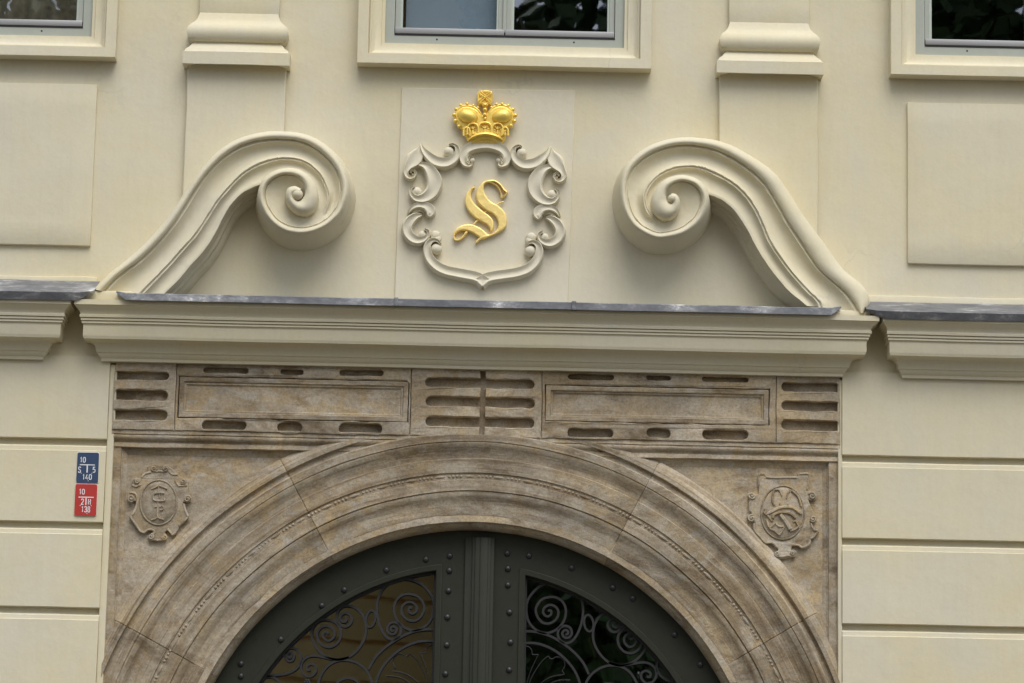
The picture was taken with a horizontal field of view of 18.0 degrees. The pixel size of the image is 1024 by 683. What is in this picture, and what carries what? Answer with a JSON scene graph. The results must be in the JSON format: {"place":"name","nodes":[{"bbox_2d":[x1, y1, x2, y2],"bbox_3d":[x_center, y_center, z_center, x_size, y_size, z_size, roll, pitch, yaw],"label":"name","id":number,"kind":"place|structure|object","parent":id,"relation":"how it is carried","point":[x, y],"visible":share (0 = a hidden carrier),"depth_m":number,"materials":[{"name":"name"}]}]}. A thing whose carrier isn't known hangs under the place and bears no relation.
{"place":"outdoors","nodes":[
{"label":"outdoors","id":0,"kind":"place"},
{"label":"street","id":1,"kind":"structure","parent":0,"visible":0},
{"bbox_2d":[0,0,1023,682],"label":"building","id":2,"kind":"structure","parent":1,"relation":"on","point":[906,196],"depth_m":17.40,"materials":[{"name":"beige paint"}]},
{"bbox_2d":[0,0,119,61],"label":"window","id":3,"kind":"structure","parent":2,"relation":"attached to","point":[72,30],"depth_m":17.64,"materials":[{"name":"beige paint"}]},
{"bbox_2d":[74,484,97,515],"bbox_3d":[-2.254,0.838,17.082,0.118,0.172,0.012,1,-11,0],"label":"utility sign","id":4,"kind":"object","parent":2,"relation":"attached to","point":[85,500],"visible":1,"depth_m":17.08,"materials":[{"name":"red metal"}]},
{"bbox_2d":[76,452,99,483],"bbox_3d":[-2.248,0.669,17.116,0.118,0.166,0.012,1,-11,0],"label":"utility sign","id":5,"kind":"object","parent":2,"relation":"attached to","point":[87,470],"visible":1,"depth_m":17.11,"materials":[{"name":"blue metal"}]},
{"bbox_2d":[94,131,355,293],"bbox_3d":[-1.547,-0.679,17.305,1.409,0.983,0.345,1,-11,0],"label":"volute","id":6,"kind":"object","parent":2,"relation":"on","point":[273,177],"visible":0.99,"depth_m":17.27,"materials":[{"name":"beige paint"}]},
{"bbox_2d":[101,362,839,682],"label":"stone portal","id":7,"kind":"object","parent":2,"relation":"attached to","point":[702,510],"visible":1,"depth_m":17.15,"materials":[{"name":"stone"}]},
{"bbox_2d":[215,530,719,682],"bbox_3d":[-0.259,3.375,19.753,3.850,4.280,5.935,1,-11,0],"label":"entrance gate","id":8,"kind":"structure","parent":7,"relation":"in","point":[466,606],"depth_m":17.20,"materials":[{"name":"grey metal"}]},
{"bbox_2d":[395,88,574,301],"bbox_3d":[-0.144,-0.783,17.468,0.954,1.222,0.071,1,-11,0],"label":"wall cartouche","id":9,"kind":"object","parent":2,"relation":"attached to","point":[445,166],"depth_m":17.47,"materials":[{"name":"grey paint"}]},
{"bbox_2d":[453,180,507,243],"bbox_3d":[-0.170,-0.701,17.452,0.291,0.357,0.027,1,-11,0],"label":"gilded letter","id":10,"kind":"object","parent":9,"relation":"attached to","point":[487,205],"visible":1,"depth_m":17.44,"materials":[{"name":"gold metal"}]},
{"bbox_2d":[452,91,516,142],"bbox_3d":[-0.149,-1.216,17.527,0.355,0.309,0.082,1,-11,0],"label":"gilded crown","id":11,"kind":"object","parent":9,"relation":"on","point":[493,124],"visible":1,"depth_m":17.51},
{"bbox_2d":[357,0,651,72],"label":"window","id":12,"kind":"structure","parent":2,"relation":"attached to","point":[580,35],"depth_m":17.68,"materials":[{"name":"beige paint"}]},
{"bbox_2d":[612,137,869,313],"bbox_3d":[1.241,-0.632,17.324,1.404,0.987,0.339,1,-11,0],"label":"volute","id":13,"kind":"object","parent":2,"relation":"on","point":[672,196],"visible":0.99,"depth_m":17.29,"materials":[{"name":"beige paint"}]},
{"bbox_2d":[889,0,1023,80],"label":"window","id":14,"kind":"structure","parent":2,"relation":"attached to","point":[957,39],"depth_m":17.69,"materials":[{"name":"beige paint"}]}
]}

